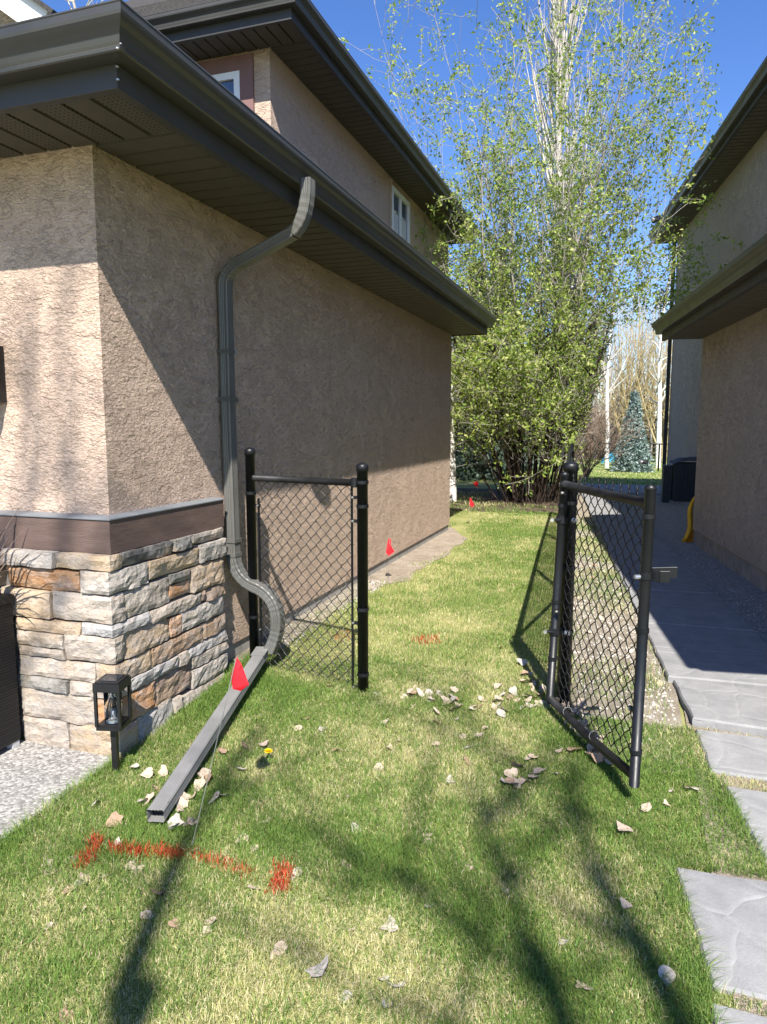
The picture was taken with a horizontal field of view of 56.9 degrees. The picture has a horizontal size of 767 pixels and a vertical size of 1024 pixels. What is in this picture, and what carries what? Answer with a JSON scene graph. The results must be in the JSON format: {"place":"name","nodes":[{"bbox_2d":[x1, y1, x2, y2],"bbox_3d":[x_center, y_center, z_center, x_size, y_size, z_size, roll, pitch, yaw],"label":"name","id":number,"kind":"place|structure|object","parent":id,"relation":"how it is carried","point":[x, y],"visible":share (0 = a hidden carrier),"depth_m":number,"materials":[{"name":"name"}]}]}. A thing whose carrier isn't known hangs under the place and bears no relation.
{"place":"outdoors","nodes":[
{"label":"outdoors","id":0,"kind":"place"},
{"bbox_2d":[0,740,111,840],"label":"driveway","id":1,"kind":"structure","parent":0,"point":[30,772],"depth_m":3.31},
{"bbox_2d":[0,593,20,749],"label":"planter","id":2,"kind":"object","parent":1,"relation":"on","point":[10,733],"visible":1,"depth_m":3.50,"materials":[{"name":"wicker"}]},
{"bbox_2d":[0,510,49,579],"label":"potted grass","id":3,"kind":"object","parent":2,"relation":"on","point":[3,543],"depth_m":3.46,"materials":[{"name":"plant"}]},
{"bbox_2d":[0,481,766,1023],"bbox_3d":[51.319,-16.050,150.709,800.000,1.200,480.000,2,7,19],"label":"ground","id":4,"kind":"structure","parent":0,"point":[460,517],"depth_m":2.64,"materials":[{"name":"plant"}]},
{"bbox_2d":[59,1007,73,1022],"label":"dead leaf","id":5,"kind":"object","parent":4,"relation":"on","point":[65,1015],"visible":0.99,"depth_m":2.00,"materials":[{"name":"plant"}]},
{"bbox_2d":[61,886,73,893],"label":"dead leaf","id":6,"kind":"object","parent":4,"relation":"on","point":[65,891],"visible":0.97,"depth_m":2.51,"materials":[{"name":"plant"}]},
{"bbox_2d":[79,872,90,881],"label":"dead leaf","id":7,"kind":"object","parent":4,"relation":"on","point":[81,875],"visible":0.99,"depth_m":2.58,"materials":[{"name":"plant"}]},
{"bbox_2d":[70,828,104,874],"bbox_3d":[-1.135,1.301,2.735,0.135,0.052,0.259,-2,7,-13],"label":"paint mark","id":8,"kind":"object","parent":4,"relation":"on","point":[94,841],"visible":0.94,"depth_m":2.72,"materials":[{"name":"red paint"}]},
{"bbox_2d":[92,674,131,771],"bbox_3d":[-1.258,1.048,3.310,0.126,0.567,0.126,1,7,5],"label":"garden lantern","id":9,"kind":"object","parent":4,"relation":"on","point":[111,688],"visible":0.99,"depth_m":3.25,"materials":[{"name":"black metal"}]},
{"bbox_2d":[106,811,122,826],"bbox_3d":[-1.107,1.265,2.894,0.089,0.019,0.062,-19,59,-32],"label":"dead leaf","id":10,"kind":"object","parent":4,"relation":"on","point":[115,815],"visible":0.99,"depth_m":2.91,"materials":[{"name":"plant"}]},
{"bbox_2d":[123,860,135,869],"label":"dead leaf","id":11,"kind":"object","parent":4,"relation":"on","point":[131,862],"visible":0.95,"depth_m":2.65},
{"bbox_2d":[131,864,144,874],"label":"dead leaf","id":12,"kind":"object","parent":4,"relation":"on","point":[136,871],"visible":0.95,"depth_m":2.63,"materials":[{"name":"plant"}]},
{"bbox_2d":[102,835,187,863],"bbox_3d":[-0.922,1.300,2.729,0.382,0.046,0.147,0,7,1],"label":"paint mark","id":13,"kind":"object","parent":4,"relation":"on","point":[120,846],"visible":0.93,"depth_m":2.73,"materials":[{"name":"red paint"}]},
{"bbox_2d":[140,767,152,777],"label":"dead leaf","id":14,"kind":"object","parent":4,"relation":"on","point":[147,771],"visible":1,"depth_m":3.27,"materials":[{"name":"plant"}]},
{"bbox_2d":[142,792,153,805],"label":"dead leaf","id":15,"kind":"object","parent":4,"relation":"on","point":[149,796],"visible":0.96,"depth_m":3.06,"materials":[{"name":"plant"}]},
{"bbox_2d":[139,910,157,918],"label":"dead leaf","id":16,"kind":"object","parent":4,"relation":"on","point":[148,912],"visible":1,"depth_m":2.39,"materials":[{"name":"plant"}]},
{"bbox_2d":[158,765,167,776],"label":"dead leaf","id":17,"kind":"object","parent":4,"relation":"on","point":[163,770],"visible":1,"depth_m":3.29,"materials":[{"name":"plant"}]},
{"bbox_2d":[168,918,181,928],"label":"dead leaf","id":18,"kind":"object","parent":4,"relation":"on","point":[173,924],"visible":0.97,"depth_m":2.34,"materials":[{"name":"plant"}]},
{"bbox_2d":[166,813,183,826],"bbox_3d":[-0.856,1.259,2.889,0.097,0.018,0.057,-7,44,18],"label":"dead leaf","id":19,"kind":"object","parent":4,"relation":"on","point":[176,818],"visible":0.97,"depth_m":2.89,"materials":[{"name":"plant"}]},
{"bbox_2d":[177,803,184,811],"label":"dead leaf","id":20,"kind":"object","parent":4,"relation":"on","point":[179,807],"visible":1,"depth_m":2.98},
{"bbox_2d":[175,797,187,811],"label":"dead leaf","id":21,"kind":"object","parent":4,"relation":"on","point":[181,801],"visible":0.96,"depth_m":3.02,"materials":[{"name":"plant"}]},
{"bbox_2d":[181,791,191,802],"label":"dead leaf","id":22,"kind":"object","parent":4,"relation":"on","point":[185,796],"visible":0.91,"depth_m":3.07,"materials":[{"name":"plant"}]},
{"bbox_2d":[183,817,195,826],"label":"dead leaf","id":23,"kind":"object","parent":4,"relation":"on","point":[189,820],"visible":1,"depth_m":2.88,"materials":[{"name":"plant"}]},
{"bbox_2d":[187,816,196,824],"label":"dead leaf","id":24,"kind":"object","parent":4,"relation":"on","point":[192,822],"visible":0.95,"depth_m":2.89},
{"bbox_2d":[194,779,205,790],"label":"dead leaf","id":25,"kind":"object","parent":4,"relation":"on","point":[200,783],"visible":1,"depth_m":3.17,"materials":[{"name":"plant"}]},
{"bbox_2d":[194,768,210,776],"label":"dead leaf","id":26,"kind":"object","parent":4,"relation":"on","point":[205,771],"visible":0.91,"depth_m":3.26,"materials":[{"name":"plant"}]},
{"bbox_2d":[202,926,212,933],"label":"dead leaf","id":27,"kind":"object","parent":4,"relation":"on","point":[204,930],"visible":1,"depth_m":2.32,"materials":[{"name":"plant"}]},
{"bbox_2d":[204,774,211,782],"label":"dead leaf","id":28,"kind":"object","parent":4,"relation":"on","point":[205,777],"visible":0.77,"depth_m":3.22,"materials":[{"name":"plant"}]},
{"bbox_2d":[204,916,217,924],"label":"dead leaf","id":29,"kind":"object","parent":4,"relation":"on","point":[214,919],"visible":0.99,"depth_m":2.36,"materials":[{"name":"plant"}]},
{"bbox_2d":[209,790,219,802],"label":"dead leaf","id":30,"kind":"object","parent":4,"relation":"on","point":[216,795],"visible":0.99,"depth_m":3.07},
{"bbox_2d":[191,656,248,847],"bbox_3d":[-0.639,0.947,2.744,0.247,0.796,0.043,-1,7,-7],"label":"marking flag","id":31,"kind":"object","parent":4,"relation":"on","point":[239,680],"visible":0.89,"depth_m":2.71,"materials":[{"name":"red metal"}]},
{"bbox_2d":[218,747,226,752],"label":"dead leaf","id":32,"kind":"object","parent":4,"relation":"on","point":[221,750],"visible":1,"depth_m":3.46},
{"bbox_2d":[187,845,258,884],"bbox_3d":[-0.596,1.311,2.657,0.353,0.040,0.142,5,8,34],"label":"paint mark","id":33,"kind":"object","parent":4,"relation":"on","point":[216,860],"visible":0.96,"depth_m":2.66,"materials":[{"name":"red paint"}]},
{"bbox_2d":[235,833,248,842],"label":"dead leaf","id":34,"kind":"object","parent":4,"relation":"on","point":[243,837],"visible":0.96,"depth_m":2.80,"materials":[{"name":"plant"}]},
{"bbox_2d":[0,0,496,759],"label":"house","id":35,"kind":"structure","parent":4,"relation":"on","point":[214,262],"depth_m":3.94,"materials":[{"name":"beige paint"}]},
{"bbox_2d":[0,346,6,402],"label":"wall sconce","id":36,"kind":"object","parent":35,"relation":"attached to","point":[3,399],"depth_m":3.55,"materials":[{"name":"metal"}]},
{"bbox_2d":[146,646,267,821],"bbox_3d":[-0.841,1.052,3.651,0.086,0.234,1.602,1,7,6],"label":"downspout extension","id":37,"kind":"object","parent":35,"relation":"attached to","point":[162,805],"visible":0.86,"depth_m":3.32,"materials":[{"name":"metal"}]},
{"bbox_2d":[212,70,239,98],"bbox_3d":[-2.124,-4.174,7.891,1.230,1.200,0.055,2,7,19],"label":"window","id":38,"kind":"structure","parent":35,"relation":"in","point":[230,80],"depth_m":7.65,"materials":[{"name":"white glass"}]},
{"bbox_2d":[392,185,409,243],"bbox_3d":[0.276,-4.739,11.909,0.055,1.160,0.990,2,7,19],"label":"window","id":39,"kind":"structure","parent":35,"relation":"in","point":[400,205],"depth_m":11.87,"materials":[{"name":"white glass"}]},
{"bbox_2d":[262,748,275,762],"bbox_3d":[-0.548,1.166,3.381,0.084,0.076,0.073,2,7,19],"label":"dandelion","id":40,"kind":"object","parent":4,"relation":"on","point":[267,750],"visible":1,"depth_m":3.38,"materials":[{"name":"plant"}]},
{"bbox_2d":[270,941,287,959],"bbox_3d":[-0.326,1.378,2.236,0.045,0.007,0.096,10,21,28],"label":"dead leaf","id":41,"kind":"object","parent":4,"relation":"on","point":[279,946],"visible":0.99,"depth_m":2.23,"materials":[{"name":"plant"}]},
{"bbox_2d":[263,851,296,898],"bbox_3d":[-0.364,1.317,2.575,0.153,0.048,0.203,2,7,19],"label":"paint mark","id":42,"kind":"object","parent":4,"relation":"on","point":[279,873],"visible":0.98,"depth_m":2.57,"materials":[{"name":"red paint"}]},
{"bbox_2d":[225,580,385,678],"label":"wall edge gravel","id":43,"kind":"structure","parent":4,"relation":"on","point":[292,622],"depth_m":5.51,"materials":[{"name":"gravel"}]},
{"bbox_2d":[244,447,368,693],"bbox_3d":[-0.473,0.350,4.255,0.898,1.462,0.070,4,8,31],"label":"fence panel","id":44,"kind":"object","parent":4,"relation":"on","point":[360,482],"visible":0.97,"depth_m":4.20,"materials":[{"name":"black metal"}]},
{"bbox_2d":[304,955,327,978],"bbox_3d":[-0.202,1.376,2.134,0.068,0.014,0.112,-15,-2,33],"label":"dead leaf","id":45,"kind":"object","parent":4,"relation":"on","point":[312,972],"visible":1,"depth_m":2.13,"materials":[{"name":"plant"}]},
{"bbox_2d":[335,629,350,640],"bbox_3d":[-0.299,0.881,5.091,0.165,0.039,0.274,0,7,3],"label":"paint mark","id":46,"kind":"object","parent":4,"relation":"on","point":[343,634],"visible":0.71,"depth_m":5.07,"materials":[{"name":"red paint"}]},
{"bbox_2d":[339,990,351,1002],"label":"dead leaf","id":47,"kind":"object","parent":4,"relation":"on","point":[346,991],"visible":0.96,"depth_m":2.05,"materials":[{"name":"plant"}]},
{"bbox_2d":[373,763,382,773],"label":"dead leaf","id":48,"kind":"object","parent":4,"relation":"on","point":[378,765],"visible":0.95,"depth_m":3.30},
{"bbox_2d":[382,998,392,1007],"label":"dead leaf","id":49,"kind":"object","parent":4,"relation":"on","point":[391,1004],"visible":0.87,"depth_m":2.02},
{"bbox_2d":[380,915,397,934],"bbox_3d":[0.020,1.359,2.322,0.065,0.010,0.076,6,9,42],"label":"dead leaf","id":50,"kind":"object","parent":4,"relation":"on","point":[389,925],"visible":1,"depth_m":2.33,"materials":[{"name":"plant"}]},
{"bbox_2d":[388,980,405,986],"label":"dead leaf","id":51,"kind":"object","parent":4,"relation":"on","point":[395,985],"visible":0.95,"depth_m":2.09,"materials":[{"name":"plant"}]},
{"bbox_2d":[368,525,467,589],"bbox_3d":[0.473,0.493,8.405,0.609,0.001,5.000,2,7,19],"label":"bare soil patch","id":52,"kind":"object","parent":4,"relation":"on","point":[432,551],"visible":0.59,"depth_m":8.09,"materials":[{"name":"soil"}]},
{"bbox_2d":[386,539,393,580],"bbox_3d":[0.065,0.485,6.881,0.084,0.450,0.020,0,7,2],"label":"marking flag","id":53,"kind":"object","parent":52,"relation":"on","point":[389,550],"visible":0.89,"depth_m":6.86,"materials":[{"name":"red plastic"}]},
{"bbox_2d":[346,528,463,590],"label":"soil clods","id":54,"kind":"object","parent":52,"relation":"on","point":[421,568],"visible":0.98,"depth_m":8.07,"materials":[{"name":"soil"}]},
{"bbox_2d":[416,687,423,695],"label":"dead leaf","id":55,"kind":"object","parent":4,"relation":"on","point":[419,691],"visible":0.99,"depth_m":4.04,"materials":[{"name":"plant"}]},
{"bbox_2d":[412,633,446,644],"bbox_3d":[0.302,0.883,4.995,0.256,0.050,0.285,2,7,19],"label":"paint mark","id":56,"kind":"object","parent":4,"relation":"on","point":[424,640],"visible":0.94,"depth_m":4.98,"materials":[{"name":"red paint"}]},
{"bbox_2d":[441,696,449,703],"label":"dead leaf","id":57,"kind":"object","parent":4,"relation":"on","point":[445,699],"visible":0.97,"depth_m":3.96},
{"bbox_2d":[453,256,532,481],"bbox_3d":[2.863,-4.246,21.871,3.766,7.140,3.694,2,7,19],"label":"dark spruce","id":58,"kind":"object","parent":4,"relation":"on","point":[469,473],"visible":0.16,"depth_m":21.25,"materials":[{"name":"green plant"}]},
{"bbox_2d":[496,709,505,716],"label":"dead leaf","id":59,"kind":"object","parent":4,"relation":"on","point":[499,711],"visible":1,"depth_m":3.78,"materials":[{"name":"plant"}]},
{"bbox_2d":[448,485,558,525],"bbox_3d":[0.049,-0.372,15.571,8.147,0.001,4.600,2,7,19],"label":"mulch bed","id":60,"kind":"object","parent":4,"relation":"on","point":[488,498],"visible":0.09,"depth_m":13.87,"materials":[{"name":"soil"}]},
{"bbox_2d":[437,261,534,501],"bbox_3d":[1.558,-2.547,13.549,2.682,4.917,2.831,2,7,19],"label":"birch tree","id":61,"kind":"object","parent":60,"relation":"on","point":[453,491],"visible":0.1,"depth_m":14.13,"materials":[{"name":"white plant"}]},
{"bbox_2d":[339,0,744,504],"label":"leafing tree","id":62,"kind":"object","parent":60,"relation":"on","point":[564,374],"visible":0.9,"depth_m":12.96,"materials":[{"name":"green plant"}]},
{"bbox_2d":[504,767,517,777],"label":"dead leaf","id":63,"kind":"object","parent":4,"relation":"on","point":[511,771],"visible":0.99,"depth_m":3.21,"materials":[{"name":"plant"}]},
{"bbox_2d":[509,686,517,695],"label":"dead leaf","id":64,"kind":"object","parent":4,"relation":"on","point":[513,689],"visible":1,"depth_m":4.03,"materials":[{"name":"plant"}]},
{"bbox_2d":[513,779,520,787],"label":"dead leaf","id":65,"kind":"object","parent":4,"relation":"on","point":[517,781],"visible":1,"depth_m":3.13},
{"bbox_2d":[505,777,518,783],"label":"dead leaf","id":66,"kind":"object","parent":65,"relation":"on","point":[508,780],"visible":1,"depth_m":3.15,"materials":[{"name":"plant"}]},
{"bbox_2d":[517,778,525,784],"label":"dead leaf","id":67,"kind":"object","parent":66,"relation":"on","point":[522,780],"visible":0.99,"depth_m":3.15,"materials":[{"name":"plant"}]},
{"bbox_2d":[510,761,525,766],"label":"dead leaf","id":68,"kind":"object","parent":4,"relation":"on","point":[513,764],"visible":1,"depth_m":3.26,"materials":[{"name":"plant"}]},
{"bbox_2d":[488,249,552,471],"bbox_3d":[4.775,-6.080,29.510,4.746,9.687,4.894,-4,8,-29],"label":"dark spruce","id":69,"kind":"object","parent":4,"relation":"on","point":[529,376],"depth_m":28.93,"materials":[{"name":"green plant"}]},
{"bbox_2d":[517,658,527,664],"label":"dead leaf","id":70,"kind":"object","parent":4,"relation":"on","point":[523,661],"visible":1,"depth_m":4.49,"materials":[{"name":"plant"}]},
{"bbox_2d":[532,767,545,773],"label":"dead leaf","id":71,"kind":"object","parent":4,"relation":"on","point":[537,769],"visible":1,"depth_m":3.22,"materials":[{"name":"plant"}]},
{"bbox_2d":[539,684,546,691],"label":"dead leaf","id":72,"kind":"object","parent":4,"relation":"on","point":[543,687],"visible":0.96,"depth_m":4.09,"materials":[{"name":"plant"}]},
{"bbox_2d":[559,938,568,944],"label":"dead leaf","id":73,"kind":"object","parent":4,"relation":"on","point":[562,943],"visible":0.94,"depth_m":2.25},
{"bbox_2d":[521,0,611,483],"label":"columnar poplar","id":74,"kind":"object","parent":4,"relation":"on","point":[559,51],"visible":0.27,"depth_m":17.66,"materials":[{"name":"beige plant"}]},
{"bbox_2d":[556,443,578,708],"bbox_3d":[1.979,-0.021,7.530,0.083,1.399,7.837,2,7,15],"label":"fence post","id":75,"kind":"object","parent":4,"relation":"on","point":[570,466],"visible":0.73,"depth_m":3.78,"materials":[{"name":"black metal"}]},
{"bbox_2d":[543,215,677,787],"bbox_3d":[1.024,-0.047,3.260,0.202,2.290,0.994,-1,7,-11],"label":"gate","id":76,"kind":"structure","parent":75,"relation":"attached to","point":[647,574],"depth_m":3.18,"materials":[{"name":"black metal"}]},
{"bbox_2d":[575,979,592,989],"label":"dead leaf","id":77,"kind":"object","parent":4,"relation":"on","point":[586,987],"visible":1,"depth_m":2.08,"materials":[{"name":"plant"}]},
{"bbox_2d":[582,719,587,726],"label":"dead leaf","id":78,"kind":"object","parent":4,"relation":"on","point":[584,723],"visible":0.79,"depth_m":3.59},
{"bbox_2d":[522,266,671,458],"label":"bare wood","id":79,"kind":"object","parent":4,"relation":"on","point":[615,377],"visible":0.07,"depth_m":45.17,"materials":[{"name":"grey plant"}]},
{"bbox_2d":[591,752,602,762],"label":"dead leaf","id":80,"kind":"object","parent":4,"relation":"on","point":[597,757],"visible":0.99,"depth_m":3.28,"materials":[{"name":"plant"}]},
{"bbox_2d":[526,379,668,458],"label":"undergrowth","id":81,"kind":"object","parent":4,"relation":"on","point":[648,441],"visible":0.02,"depth_m":46.06,"materials":[{"name":"plant"}]},
{"bbox_2d":[594,731,602,739],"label":"dead leaf","id":82,"kind":"object","parent":4,"relation":"on","point":[597,736],"visible":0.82,"depth_m":3.46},
{"bbox_2d":[538,443,667,470],"bbox_3d":[9.637,-2.423,31.514,16.078,1.310,0.078,2,7,19],"label":"yard fence","id":83,"kind":"object","parent":4,"relation":"on","point":[659,453],"visible":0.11,"depth_m":30.74,"materials":[{"name":"black metal"}]},
{"bbox_2d":[578,484,661,494],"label":"patio","id":84,"kind":"structure","parent":4,"relation":"on","point":[633,490],"depth_m":17.39,"materials":[{"name":"concrete"}]},
{"bbox_2d":[616,820,632,833],"bbox_3d":[0.945,1.244,2.780,0.068,0.018,0.085,12,6,23],"label":"dead leaf","id":85,"kind":"object","parent":4,"relation":"on","point":[621,826],"visible":1,"depth_m":2.80,"materials":[{"name":"plant"}]},
{"bbox_2d":[617,896,631,907],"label":"dead leaf","id":86,"kind":"object","parent":4,"relation":"on","point":[626,904],"visible":1,"depth_m":2.40,"materials":[{"name":"plant"}]},
{"bbox_2d":[570,493,689,775],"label":"side strip gravel","id":87,"kind":"structure","parent":4,"relation":"on","point":[672,694],"depth_m":4.49,"materials":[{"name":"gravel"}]},
{"bbox_2d":[578,697,586,707],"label":"dead leaf","id":88,"kind":"object","parent":87,"relation":"on","point":[582,700],"visible":0.66,"depth_m":3.80,"materials":[{"name":"plant"}]},
{"bbox_2d":[641,802,651,811],"bbox_3d":[1.080,1.224,2.929,0.070,0.014,0.044,-26,19,-29],"label":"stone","id":89,"kind":"object","parent":4,"relation":"on","point":[648,806],"visible":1,"depth_m":2.93,"materials":[{"name":"stone"}]},
{"bbox_2d":[658,963,675,985],"bbox_3d":[0.843,1.369,2.101,0.050,0.016,0.084,17,40,19],"label":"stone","id":90,"kind":"object","parent":4,"relation":"on","point":[666,970],"visible":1,"depth_m":2.10,"materials":[{"name":"stone"}]},
{"bbox_2d":[624,495,766,642],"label":"wall gravel strip","id":91,"kind":"object","parent":4,"relation":"on","point":[741,608],"depth_m":7.30,"materials":[{"name":"gravel"}]},
{"bbox_2d":[669,457,696,504],"bbox_3d":[5.976,-0.618,13.876,0.665,0.946,0.730,2,7,19],"label":"air conditioner","id":92,"kind":"object","parent":91,"relation":"on","point":[683,483],"visible":0.77,"depth_m":13.63,"materials":[{"name":"metal"}]},
{"bbox_2d":[681,497,693,542],"bbox_3d":[4.009,0.057,9.215,0.307,0.670,0.139,-5,9,-37],"label":"sled","id":93,"kind":"object","parent":91,"relation":"on","point":[688,536],"visible":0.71,"depth_m":9.22,"materials":[{"name":"yellow plastic"}]},
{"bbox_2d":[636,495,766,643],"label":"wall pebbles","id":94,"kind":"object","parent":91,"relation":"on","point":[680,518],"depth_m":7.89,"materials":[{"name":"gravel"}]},
{"bbox_2d":[648,56,766,593],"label":"house","id":95,"kind":"structure","parent":4,"relation":"on","point":[713,327],"depth_m":8.27,"materials":[{"name":"grey paint"}]},
{"label":"dead leaf","id":96,"kind":"object","parent":4,"relation":"on","visible":0},
{"bbox_2d":[586,744,595,755],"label":"dead leaf","id":97,"kind":"object","parent":96,"relation":"on","point":[589,746],"visible":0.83,"depth_m":3.36,"materials":[{"name":"plant"}]},
{"bbox_2d":[41,0,766,414],"label":"sky","id":98,"kind":"structure","parent":0,"point":[738,41],"materials":[{"name":"blue"}]},
{"bbox_2d":[456,453,666,485],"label":"lawn","id":99,"kind":"structure","parent":0,"point":[602,467],"depth_m":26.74,"materials":[{"name":"plant"}]},
{"bbox_2d":[66,0,103,8],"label":"bare poplar","id":100,"kind":"object","parent":99,"relation":"on","point":[74,5],"visible":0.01,"depth_m":23.71,"materials":[{"name":"white plant"}]},
{"bbox_2d":[556,396,658,478],"bbox_3d":[6.727,-2.461,22.655,4.010,2.948,3.043,6,9,41],"label":"bare shrub","id":101,"kind":"object","parent":99,"relation":"on","point":[618,437],"visible":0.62,"depth_m":22.66,"materials":[{"name":"plant"}]},
{"bbox_2d":[600,246,651,467],"bbox_3d":[10.651,-7.382,33.407,3.014,10.639,2.692,0,7,-4],"label":"birch tree","id":102,"kind":"object","parent":99,"relation":"on","point":[607,396],"visible":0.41,"depth_m":33.19,"materials":[{"name":"white plant"}]},
{"bbox_2d":[585,270,670,433],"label":"willow tree","id":103,"kind":"object","parent":99,"relation":"on","point":[621,393],"visible":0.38,"depth_m":40.64,"materials":[{"name":"plant"}]},
{"bbox_2d":[609,390,654,472],"bbox_3d":[10.285,-3.283,29.108,1.804,3.501,1.885,6,9,39],"label":"blue spruce","id":104,"kind":"object","parent":99,"relation":"on","point":[639,448],"visible":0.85,"depth_m":28.79,"materials":[{"name":"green plant"}]},
{"bbox_2d":[609,301,672,461],"bbox_3d":[15.691,-7.561,39.046,6.767,9.773,6.025,7,9,43],"label":"willow tree","id":105,"kind":"object","parent":99,"relation":"on","point":[650,409],"visible":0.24,"depth_m":38.95,"materials":[{"name":"plant"}]},
{"bbox_2d":[639,245,676,467],"bbox_3d":[13.264,-8.143,33.471,2.899,12.154,3.485,2,7,19],"label":"birch tree","id":106,"kind":"object","parent":99,"relation":"on","point":[659,402],"visible":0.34,"depth_m":33.33,"materials":[{"name":"white plant"}]},
{"bbox_2d":[661,465,672,502],"bbox_3d":[5.666,-0.556,14.164,0.180,0.755,0.420,2,7,19],"label":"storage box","id":107,"kind":"object","parent":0,"point":[666,483],"visible":0.86,"depth_m":13.98,"materials":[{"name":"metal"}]},
{"bbox_2d":[581,493,766,1023],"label":"path","id":108,"kind":"structure","parent":0,"point":[708,644],"depth_m":3.62,"materials":[{"name":"concrete"}]},
{"bbox_2d":[671,724,766,1016],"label":"joint grass","id":109,"kind":"structure","parent":108,"relation":"on","point":[721,999],"depth_m":2.61,"materials":[{"name":"plant"}]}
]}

